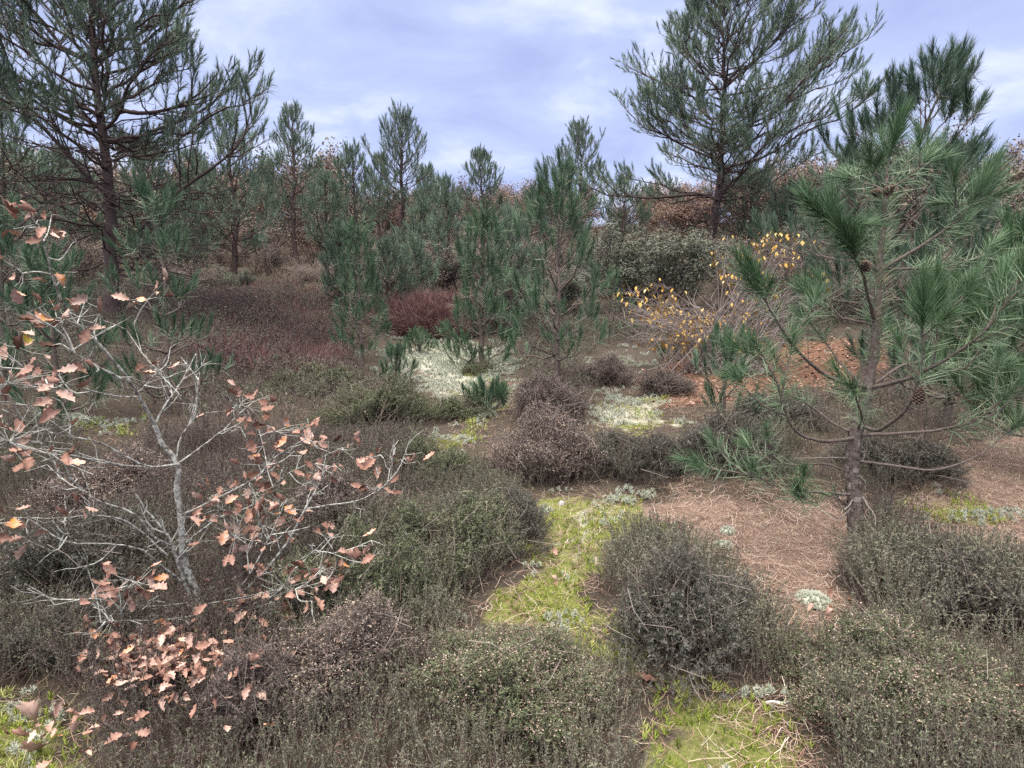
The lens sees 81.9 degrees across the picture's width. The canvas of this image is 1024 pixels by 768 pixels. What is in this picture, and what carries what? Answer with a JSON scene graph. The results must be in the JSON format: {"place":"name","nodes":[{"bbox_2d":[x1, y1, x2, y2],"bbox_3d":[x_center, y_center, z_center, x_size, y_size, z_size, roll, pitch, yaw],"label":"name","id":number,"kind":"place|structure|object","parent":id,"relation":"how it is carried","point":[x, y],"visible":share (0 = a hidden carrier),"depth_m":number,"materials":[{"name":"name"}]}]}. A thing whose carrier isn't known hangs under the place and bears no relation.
{"place":"outdoors","nodes":[
{"label":"outdoors","id":0,"kind":"place"},
{"bbox_2d":[0,227,1023,767],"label":"ground","id":1,"kind":"structure","parent":0,"point":[682,731],"depth_m":3.72,"materials":[{"name":"soil"}]},
{"bbox_2d":[19,740,46,751],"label":"fallen leaf","id":2,"kind":"object","parent":1,"relation":"on","point":[30,746],"visible":0.98,"depth_m":1.80,"materials":[{"name":"brown plant"}]},
{"bbox_2d":[0,188,71,388],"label":"young pine","id":3,"kind":"object","parent":1,"relation":"on","point":[7,241],"visible":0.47,"depth_m":6.14,"materials":[{"name":"green plant"}]},
{"bbox_2d":[0,95,80,294],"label":"pine tree","id":4,"kind":"object","parent":1,"relation":"on","point":[14,128],"visible":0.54,"depth_m":12.60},
{"bbox_2d":[2,254,79,289],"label":"bare shrub","id":5,"kind":"object","parent":1,"relation":"on","point":[16,272],"visible":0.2,"depth_m":12.44,"materials":[{"name":"beige plant"}]},
{"bbox_2d":[0,237,121,426],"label":"young pine","id":6,"kind":"object","parent":1,"relation":"on","point":[48,289],"visible":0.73,"depth_m":5.34,"materials":[{"name":"green plant"}]},
{"bbox_2d":[6,149,119,260],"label":"pine tree","id":7,"kind":"object","parent":1,"relation":"on","point":[101,218],"visible":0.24,"depth_m":16.50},
{"bbox_2d":[13,230,120,281],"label":"bare shrub","id":8,"kind":"object","parent":1,"relation":"on","point":[89,260],"visible":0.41,"depth_m":14.91,"materials":[{"name":"beige plant"}]},
{"bbox_2d":[15,183,124,254],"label":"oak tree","id":9,"kind":"object","parent":1,"relation":"on","point":[93,215],"visible":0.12,"depth_m":21.82,"materials":[{"name":"brown plant"}]},
{"bbox_2d":[54,412,90,425],"bbox_3d":[-4.170,0.324,5.575,0.337,0.139,0.298,1,5,16],"label":"lichen cushion","id":10,"kind":"object","parent":1,"relation":"on","point":[79,416],"visible":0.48,"depth_m":5.53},
{"bbox_2d":[0,589,174,688],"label":"heather shrub","id":11,"kind":"object","parent":1,"relation":"on","point":[51,660],"visible":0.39,"depth_m":2.33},
{"bbox_2d":[5,436,191,533],"bbox_3d":[-2.705,0.701,3.943,1.124,0.668,1.048,2,5,26],"label":"heather shrub","id":12,"kind":"object","parent":1,"relation":"on","point":[109,477],"visible":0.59,"depth_m":3.77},
{"bbox_2d":[0,492,212,627],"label":"heather shrub","id":13,"kind":"object","parent":1,"relation":"on","point":[84,530],"visible":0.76,"depth_m":2.76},
{"bbox_2d":[75,229,140,265],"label":"bare shrub","id":14,"kind":"object","parent":1,"relation":"on","point":[128,255],"visible":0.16,"depth_m":18.97,"materials":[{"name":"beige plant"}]},
{"bbox_2d":[0,0,278,317],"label":"pine tree","id":15,"kind":"object","parent":1,"relation":"on","point":[173,41],"visible":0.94,"depth_m":8.84,"materials":[{"name":"plant"}]},
{"bbox_2d":[91,133,203,282],"bbox_3d":[-9.762,-4.712,15.868,2.579,4.023,2.692,-3,6,-33],"label":"pine tree","id":16,"kind":"object","parent":1,"relation":"on","point":[152,174],"visible":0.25,"depth_m":15.41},
{"bbox_2d":[94,164,235,413],"bbox_3d":[-3.506,-0.913,5.899,1.241,2.474,1.333,-4,6,-39],"label":"young pine","id":17,"kind":"object","parent":1,"relation":"on","point":[163,238],"visible":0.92,"depth_m":5.85,"materials":[{"name":"green plant"}]},
{"bbox_2d":[123,255,228,287],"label":"bare shrub","id":18,"kind":"object","parent":1,"relation":"on","point":[201,274],"visible":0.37,"depth_m":14.08,"materials":[{"name":"beige plant"}]},
{"bbox_2d":[134,183,220,282],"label":"pine tree","id":19,"kind":"object","parent":1,"relation":"on","point":[185,213],"visible":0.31,"depth_m":14.61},
{"bbox_2d":[162,145,232,262],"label":"pine tree","id":20,"kind":"object","parent":1,"relation":"on","point":[183,170],"visible":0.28,"depth_m":19.30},
{"bbox_2d":[0,194,433,694],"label":"oak sapling","id":21,"kind":"object","parent":1,"relation":"on","point":[49,413],"visible":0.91,"depth_m":2.35,"materials":[{"name":"brown plant"}]},
{"bbox_2d":[206,246,252,266],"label":"bare shrub","id":22,"kind":"object","parent":1,"relation":"on","point":[219,256],"visible":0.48,"depth_m":19.50,"materials":[{"name":"beige plant"}]},
{"bbox_2d":[210,262,257,287],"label":"evergreen shrub","id":23,"kind":"object","parent":1,"relation":"on","point":[242,279],"visible":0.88,"depth_m":14.64,"materials":[{"name":"green plant"}]},
{"bbox_2d":[190,100,279,275],"bbox_3d":[-7.851,-5.442,16.424,2.515,4.896,2.714,0,5,0],"label":"pine tree","id":24,"kind":"object","parent":1,"relation":"on","point":[221,144],"visible":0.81,"depth_m":16.43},
{"bbox_2d":[172,610,328,765],"bbox_3d":[-0.907,1.026,2.010,0.524,0.485,0.455,2,5,27],"label":"heather shrub","id":25,"kind":"object","parent":1,"relation":"on","point":[221,686],"visible":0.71,"depth_m":1.92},
{"bbox_2d":[229,244,297,273],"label":"bare shrub","id":26,"kind":"object","parent":1,"relation":"on","point":[276,259],"visible":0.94,"depth_m":17.49,"materials":[{"name":"beige plant"}]},
{"bbox_2d":[236,154,297,257],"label":"pine tree","id":27,"kind":"object","parent":1,"relation":"on","point":[263,174],"visible":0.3,"depth_m":24.32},
{"bbox_2d":[168,272,372,377],"bbox_3d":[-4.893,-1.575,12.418,3.916,2.489,10.225,-2,5,-18],"label":"bracken","id":28,"kind":"object","parent":1,"relation":"on","point":[327,351],"visible":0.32,"depth_m":10.06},
{"bbox_2d":[230,204,322,257],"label":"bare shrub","id":29,"kind":"object","parent":1,"relation":"on","point":[271,228],"visible":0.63,"depth_m":21.50,"materials":[{"name":"beige plant"}]},
{"bbox_2d":[242,99,324,262],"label":"pine tree","id":30,"kind":"object","parent":1,"relation":"on","point":[295,139],"visible":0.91,"depth_m":21.38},
{"bbox_2d":[261,361,356,396],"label":"heather shrub","id":31,"kind":"object","parent":1,"relation":"on","point":[330,372],"visible":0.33,"depth_m":7.96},
{"bbox_2d":[285,257,333,283],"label":"bare shrub","id":32,"kind":"object","parent":1,"relation":"on","point":[308,274],"visible":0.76,"depth_m":16.86,"materials":[{"name":"beige plant"}]},
{"bbox_2d":[295,226,327,251],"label":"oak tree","id":33,"kind":"object","parent":1,"relation":"on","point":[307,244],"visible":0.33,"depth_m":25.50,"materials":[{"name":"brown plant"}]},
{"bbox_2d":[300,167,349,257],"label":"pine tree","id":34,"kind":"object","parent":1,"relation":"on","point":[321,191],"visible":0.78,"depth_m":19.41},
{"bbox_2d":[314,214,364,306],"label":"pine tree","id":35,"kind":"object","parent":1,"relation":"on","point":[329,253],"visible":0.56,"depth_m":14.05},
{"bbox_2d":[273,445,407,542],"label":"heather shrub","id":36,"kind":"object","parent":1,"relation":"on","point":[333,489],"visible":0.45,"depth_m":3.41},
{"bbox_2d":[226,582,464,753],"bbox_3d":[-0.659,1.009,2.201,0.799,0.521,0.856,-3,6,-32],"label":"heather shrub","id":37,"kind":"object","parent":1,"relation":"on","point":[346,639],"visible":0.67,"depth_m":2.08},
{"bbox_2d":[252,506,443,687],"bbox_3d":[-0.683,0.901,2.565,0.721,0.703,1.036,3,6,33],"label":"heather shrub","id":38,"kind":"object","parent":1,"relation":"on","point":[379,568],"visible":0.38,"depth_m":2.54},
{"bbox_2d":[327,137,383,247],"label":"pine tree","id":39,"kind":"object","parent":1,"relation":"on","point":[347,159],"visible":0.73,"depth_m":23.06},
{"bbox_2d":[327,212,394,363],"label":"young pine","id":40,"kind":"object","parent":1,"relation":"on","point":[349,232],"visible":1,"depth_m":9.75,"materials":[{"name":"green plant"}]},
{"bbox_2d":[297,368,455,433],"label":"heather shrub","id":41,"kind":"object","parent":1,"relation":"on","point":[385,398],"visible":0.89,"depth_m":5.78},
{"bbox_2d":[357,150,399,243],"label":"pine tree","id":42,"kind":"object","parent":1,"relation":"on","point":[379,156],"visible":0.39,"depth_m":27.20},
{"bbox_2d":[353,229,419,310],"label":"pine tree","id":43,"kind":"object","parent":1,"relation":"on","point":[388,244],"visible":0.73,"depth_m":13.69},
{"bbox_2d":[355,96,441,254],"bbox_3d":[-4.005,-7.196,21.531,3.184,6.058,3.969,0,5,0],"label":"pine tree","id":44,"kind":"object","parent":1,"relation":"on","point":[396,141],"visible":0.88,"depth_m":21.01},
{"bbox_2d":[373,335,424,386],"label":"pine seedling","id":45,"kind":"object","parent":1,"relation":"on","point":[396,350],"visible":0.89,"depth_m":8.35,"materials":[{"name":"green plant"}]},
{"bbox_2d":[383,228,444,294],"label":"pine tree","id":46,"kind":"object","parent":1,"relation":"on","point":[417,247],"visible":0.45,"depth_m":15.13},
{"bbox_2d":[389,191,446,263],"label":"pine tree","id":47,"kind":"object","parent":1,"relation":"on","point":[422,205],"visible":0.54,"depth_m":19.37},
{"bbox_2d":[363,246,475,291],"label":"bare shrub","id":48,"kind":"object","parent":1,"relation":"on","point":[442,275],"visible":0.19,"depth_m":16.41,"materials":[{"name":"beige plant"}]},
{"bbox_2d":[403,325,439,352],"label":"pine seedling","id":49,"kind":"object","parent":1,"relation":"on","point":[418,335],"visible":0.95,"depth_m":11.10,"materials":[{"name":"green plant"}]},
{"bbox_2d":[365,281,500,339],"bbox_3d":[-1.880,-1.661,13.857,3.767,1.780,3.400,0,5,0],"label":"bracken mound","id":50,"kind":"object","parent":1,"relation":"on","point":[428,309],"visible":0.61,"depth_m":13.00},
{"bbox_2d":[410,162,461,250],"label":"pine tree","id":51,"kind":"object","parent":1,"relation":"on","point":[431,176],"visible":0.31,"depth_m":24.39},
{"bbox_2d":[383,428,498,491],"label":"heather shrub","id":52,"kind":"object","parent":1,"relation":"on","point":[442,456],"visible":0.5,"depth_m":4.30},
{"bbox_2d":[377,234,509,293],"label":"bare shrub","id":53,"kind":"object","parent":1,"relation":"on","point":[433,253],"visible":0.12,"depth_m":16.95,"materials":[{"name":"beige plant"}]},
{"bbox_2d":[414,170,480,291],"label":"pine tree","id":54,"kind":"object","parent":1,"relation":"on","point":[435,223],"visible":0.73,"depth_m":16.46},
{"bbox_2d":[378,484,529,618],"bbox_3d":[-0.347,0.816,3.171,0.894,0.652,1.284,0,5,2],"label":"heather shrub","id":55,"kind":"object","parent":1,"relation":"on","point":[464,523],"visible":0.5,"depth_m":2.99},
{"bbox_2d":[4,334,906,767],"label":"leaf litter","id":56,"kind":"object","parent":1,"relation":"on","point":[166,672],"visible":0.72,"depth_m":2.00,"materials":[{"name":"brown plant"}]},
{"bbox_2d":[418,390,495,423],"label":"heather shrub","id":57,"kind":"object","parent":1,"relation":"on","point":[452,405],"visible":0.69,"depth_m":6.21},
{"bbox_2d":[428,198,528,366],"bbox_3d":[-0.472,-1.578,9.478,1.530,2.824,1.463,-4,6,-37],"label":"young pine","id":58,"kind":"object","parent":1,"relation":"on","point":[488,221],"visible":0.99,"depth_m":9.33,"materials":[{"name":"green plant"}]},
{"bbox_2d":[455,144,508,255],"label":"pine tree","id":59,"kind":"object","parent":1,"relation":"on","point":[483,154],"visible":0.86,"depth_m":25.05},
{"bbox_2d":[459,359,506,376],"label":"heather shrub","id":60,"kind":"object","parent":1,"relation":"on","point":[471,367],"visible":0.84,"depth_m":9.07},
{"bbox_2d":[459,372,516,417],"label":"pine seedling","id":61,"kind":"object","parent":1,"relation":"on","point":[496,389],"visible":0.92,"depth_m":6.36,"materials":[{"name":"green plant"}]},
{"bbox_2d":[422,477,558,564],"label":"heather shrub","id":62,"kind":"object","parent":1,"relation":"on","point":[527,507],"visible":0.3,"depth_m":3.34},
{"bbox_2d":[376,615,628,767],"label":"heather shrub","id":63,"kind":"object","parent":1,"relation":"on","point":[501,664],"visible":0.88,"depth_m":1.99,"materials":[{"name":"plant"}]},
{"bbox_2d":[0,373,1015,767],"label":"moss","id":64,"kind":"object","parent":1,"relation":"on","point":[548,591],"visible":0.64,"depth_m":2.50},
{"bbox_2d":[0,271,1023,767],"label":"heather carpet","id":65,"kind":"object","parent":1,"relation":"on","point":[214,613],"visible":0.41,"depth_m":2.66,"materials":[{"name":"twig"},{"name":"leaf"}]},
{"bbox_2d":[0,117,1023,242],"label":"woods","id":66,"kind":"object","parent":1,"relation":"on","point":[665,213],"visible":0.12,"depth_m":33.85,"materials":[{"name":"beige plant"}]},
{"bbox_2d":[0,317,1023,767],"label":"lichen","id":67,"kind":"object","parent":1,"relation":"on","point":[440,365],"visible":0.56,"depth_m":6.41},
{"bbox_2d":[0,326,1023,767],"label":"grass","id":68,"kind":"structure","parent":1,"relation":"on","point":[556,598],"depth_m":2.73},
{"bbox_2d":[474,197,549,328],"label":"pine tree","id":69,"kind":"object","parent":1,"relation":"on","point":[522,264],"visible":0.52,"depth_m":12.59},
{"bbox_2d":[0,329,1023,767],"bbox_3d":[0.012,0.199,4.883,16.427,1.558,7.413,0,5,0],"label":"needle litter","id":70,"kind":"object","parent":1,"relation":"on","point":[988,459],"visible":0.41,"depth_m":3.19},
{"bbox_2d":[15,698,39,720],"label":"fallen leaf","id":71,"kind":"object","parent":70,"relation":"on","point":[30,710],"visible":0.99,"depth_m":1.92,"materials":[{"name":"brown plant"}]},
{"bbox_2d":[2,219,1022,353],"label":"undergrowth","id":72,"kind":"object","parent":1,"relation":"on","point":[306,252],"visible":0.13,"depth_m":20.56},
{"bbox_2d":[506,180,566,260],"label":"pine tree","id":73,"kind":"object","parent":1,"relation":"on","point":[533,189],"visible":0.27,"depth_m":23.36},
{"bbox_2d":[497,237,575,283],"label":"bare shrub","id":74,"kind":"object","parent":1,"relation":"on","point":[550,253],"visible":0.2,"depth_m":19.04,"materials":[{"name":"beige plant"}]},
{"bbox_2d":[488,258,607,317],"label":"evergreen shrub","id":75,"kind":"object","parent":1,"relation":"on","point":[568,291],"visible":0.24,"depth_m":14.65,"materials":[{"name":"green plant"}]},
{"bbox_2d":[479,396,618,490],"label":"heather shrub","id":76,"kind":"object","parent":1,"relation":"on","point":[563,432],"visible":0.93,"depth_m":4.49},
{"bbox_2d":[500,355,597,424],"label":"heather shrub","id":77,"kind":"object","parent":1,"relation":"on","point":[532,387],"visible":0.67,"depth_m":5.93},
{"bbox_2d":[499,145,617,393],"bbox_3d":[0.566,-1.224,6.907,1.505,3.016,1.218,2,5,18],"label":"young pine","id":78,"kind":"object","parent":1,"relation":"on","point":[562,183],"visible":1,"depth_m":6.78,"materials":[{"name":"green plant"}]},
{"bbox_2d":[542,115,619,250],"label":"pine tree","id":79,"kind":"object","parent":1,"relation":"on","point":[578,138],"visible":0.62,"depth_m":25.69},
{"bbox_2d":[575,348,640,387],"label":"heather shrub","id":80,"kind":"object","parent":1,"relation":"on","point":[613,369],"visible":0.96,"depth_m":8.32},
{"bbox_2d":[594,264,639,342],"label":"pine seedling","id":81,"kind":"object","parent":1,"relation":"on","point":[616,274],"visible":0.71,"depth_m":12.32,"materials":[{"name":"green plant"}]},
{"bbox_2d":[565,246,674,296],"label":"evergreen shrub","id":82,"kind":"object","parent":1,"relation":"on","point":[588,267],"visible":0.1,"depth_m":17.52,"materials":[{"name":"green plant"}]},
{"bbox_2d":[596,171,654,247],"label":"pine tree","id":83,"kind":"object","parent":1,"relation":"on","point":[643,215],"visible":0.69,"depth_m":25.19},
{"bbox_2d":[589,425,695,492],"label":"heather shrub","id":84,"kind":"object","parent":1,"relation":"on","point":[656,442],"visible":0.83,"depth_m":4.46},
{"bbox_2d":[570,214,740,309],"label":"evergreen shrub","id":85,"kind":"object","parent":1,"relation":"on","point":[695,249],"visible":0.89,"depth_m":14.99,"materials":[{"name":"green plant"}]},
{"bbox_2d":[630,358,700,398],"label":"heather shrub","id":86,"kind":"object","parent":1,"relation":"on","point":[662,382],"visible":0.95,"depth_m":7.37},
{"bbox_2d":[655,323,691,360],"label":"pine seedling","id":87,"kind":"object","parent":1,"relation":"on","point":[662,349],"visible":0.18,"depth_m":10.44,"materials":[{"name":"green plant"}]},
{"bbox_2d":[593,535,765,715],"bbox_3d":[0.669,0.923,2.392,0.673,0.630,0.936,3,6,31],"label":"heather shrub","id":88,"kind":"object","parent":1,"relation":"on","point":[647,620],"visible":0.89,"depth_m":2.23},
{"bbox_2d":[558,0,889,277],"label":"pine tree","id":89,"kind":"object","parent":1,"relation":"on","point":[673,105],"visible":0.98,"depth_m":18.66,"materials":[{"name":"plant"}]},
{"bbox_2d":[687,319,773,419],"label":"pine seedling","id":90,"kind":"object","parent":1,"relation":"on","point":[725,357],"visible":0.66,"depth_m":5.96,"materials":[{"name":"green plant"}]},
{"bbox_2d":[659,407,806,482],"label":"heather shrub","id":91,"kind":"object","parent":1,"relation":"on","point":[726,425],"visible":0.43,"depth_m":4.53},
{"bbox_2d":[702,167,804,254],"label":"pine tree","id":92,"kind":"object","parent":1,"relation":"on","point":[756,196],"visible":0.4,"depth_m":23.36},
{"bbox_2d":[684,224,836,295],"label":"bare shrub","id":93,"kind":"object","parent":1,"relation":"on","point":[795,258],"visible":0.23,"depth_m":16.39,"materials":[{"name":"beige plant"}]},
{"bbox_2d":[607,229,953,374],"bbox_3d":[4.033,-1.260,9.279,5.402,2.156,2.787,0,5,0],"label":"chestnut shrub","id":94,"kind":"object","parent":1,"relation":"on","point":[682,331],"visible":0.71,"depth_m":8.99,"materials":[{"name":"yellow plant"}]},
{"bbox_2d":[744,173,828,255],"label":"pine tree","id":95,"kind":"object","parent":1,"relation":"on","point":[782,210],"visible":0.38,"depth_m":20.47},
{"bbox_2d":[732,387,842,433],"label":"heather shrub","id":96,"kind":"object","parent":1,"relation":"on","point":[809,411],"visible":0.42,"depth_m":5.74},
{"bbox_2d":[793,589,833,610],"bbox_3d":[1.411,1.000,2.760,0.173,0.075,0.194,-1,5,-16],"label":"lichen cushion","id":97,"kind":"object","parent":1,"relation":"on","point":[811,594],"visible":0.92,"depth_m":2.73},
{"bbox_2d":[727,241,906,319],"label":"bare shrub","id":98,"kind":"object","parent":1,"relation":"on","point":[779,268],"visible":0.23,"depth_m":13.65,"materials":[{"name":"beige plant"}]},
{"bbox_2d":[782,217,890,275],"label":"evergreen shrub","id":99,"kind":"object","parent":1,"relation":"on","point":[827,254],"visible":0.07,"depth_m":17.26,"materials":[{"name":"green plant"}]},
{"bbox_2d":[663,94,1023,543],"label":"young pine","id":100,"kind":"object","parent":1,"relation":"on","point":[931,298],"visible":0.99,"depth_m":3.08,"materials":[{"name":"green plant"}]},
{"bbox_2d":[783,139,905,304],"bbox_3d":[8.266,-4.056,14.635,2.824,4.195,2.906,0,5,0],"label":"pine tree","id":101,"kind":"object","parent":1,"relation":"on","point":[809,238],"visible":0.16,"depth_m":14.79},
{"bbox_2d":[745,30,1009,380],"bbox_3d":[4.872,-2.329,8.060,3.263,4.732,2.743,2,5,24],"label":"pine tree","id":102,"kind":"object","parent":1,"relation":"on","point":[957,91],"visible":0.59,"depth_m":7.63,"materials":[{"name":"green plant"}]},
{"bbox_2d":[822,263,946,314],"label":"bare shrub","id":103,"kind":"object","parent":1,"relation":"on","point":[886,284],"visible":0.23,"depth_m":13.09,"materials":[{"name":"beige plant"}]},
{"bbox_2d":[761,600,1023,765],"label":"heather shrub","id":104,"kind":"object","parent":1,"relation":"on","point":[876,628],"visible":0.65,"depth_m":2.00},
{"bbox_2d":[816,433,977,497],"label":"heather shrub","id":105,"kind":"object","parent":1,"relation":"on","point":[930,455],"visible":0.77,"depth_m":4.23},
{"bbox_2d":[825,523,1023,622],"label":"heather shrub","id":106,"kind":"object","parent":1,"relation":"on","point":[891,555],"visible":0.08,"depth_m":2.95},
{"bbox_2d":[842,155,1023,429],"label":"young pine","id":107,"kind":"object","parent":1,"relation":"on","point":[978,244],"visible":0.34,"depth_m":5.61,"materials":[{"name":"green plant"}]},
{"bbox_2d":[852,540,1023,645],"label":"heather shrub","id":108,"kind":"object","parent":1,"relation":"on","point":[1008,598],"visible":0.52,"depth_m":2.57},
{"bbox_2d":[861,166,1023,266],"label":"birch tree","id":109,"kind":"object","parent":1,"relation":"on","point":[1019,196],"visible":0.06,"depth_m":14.06,"materials":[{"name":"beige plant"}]},
{"bbox_2d":[883,259,1020,316],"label":"evergreen shrub","id":110,"kind":"object","parent":1,"relation":"on","point":[902,302],"visible":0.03,"depth_m":12.48,"materials":[{"name":"green plant"}]},
{"bbox_2d":[919,192,1023,473],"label":"young pine","id":111,"kind":"object","parent":1,"relation":"on","point":[1009,221],"visible":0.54,"depth_m":4.34,"materials":[{"name":"green plant"}]},
{"bbox_2d":[0,0,1023,230],"label":"sky","id":112,"kind":"structure","parent":0,"point":[507,77],"materials":[{"name":"blue"}]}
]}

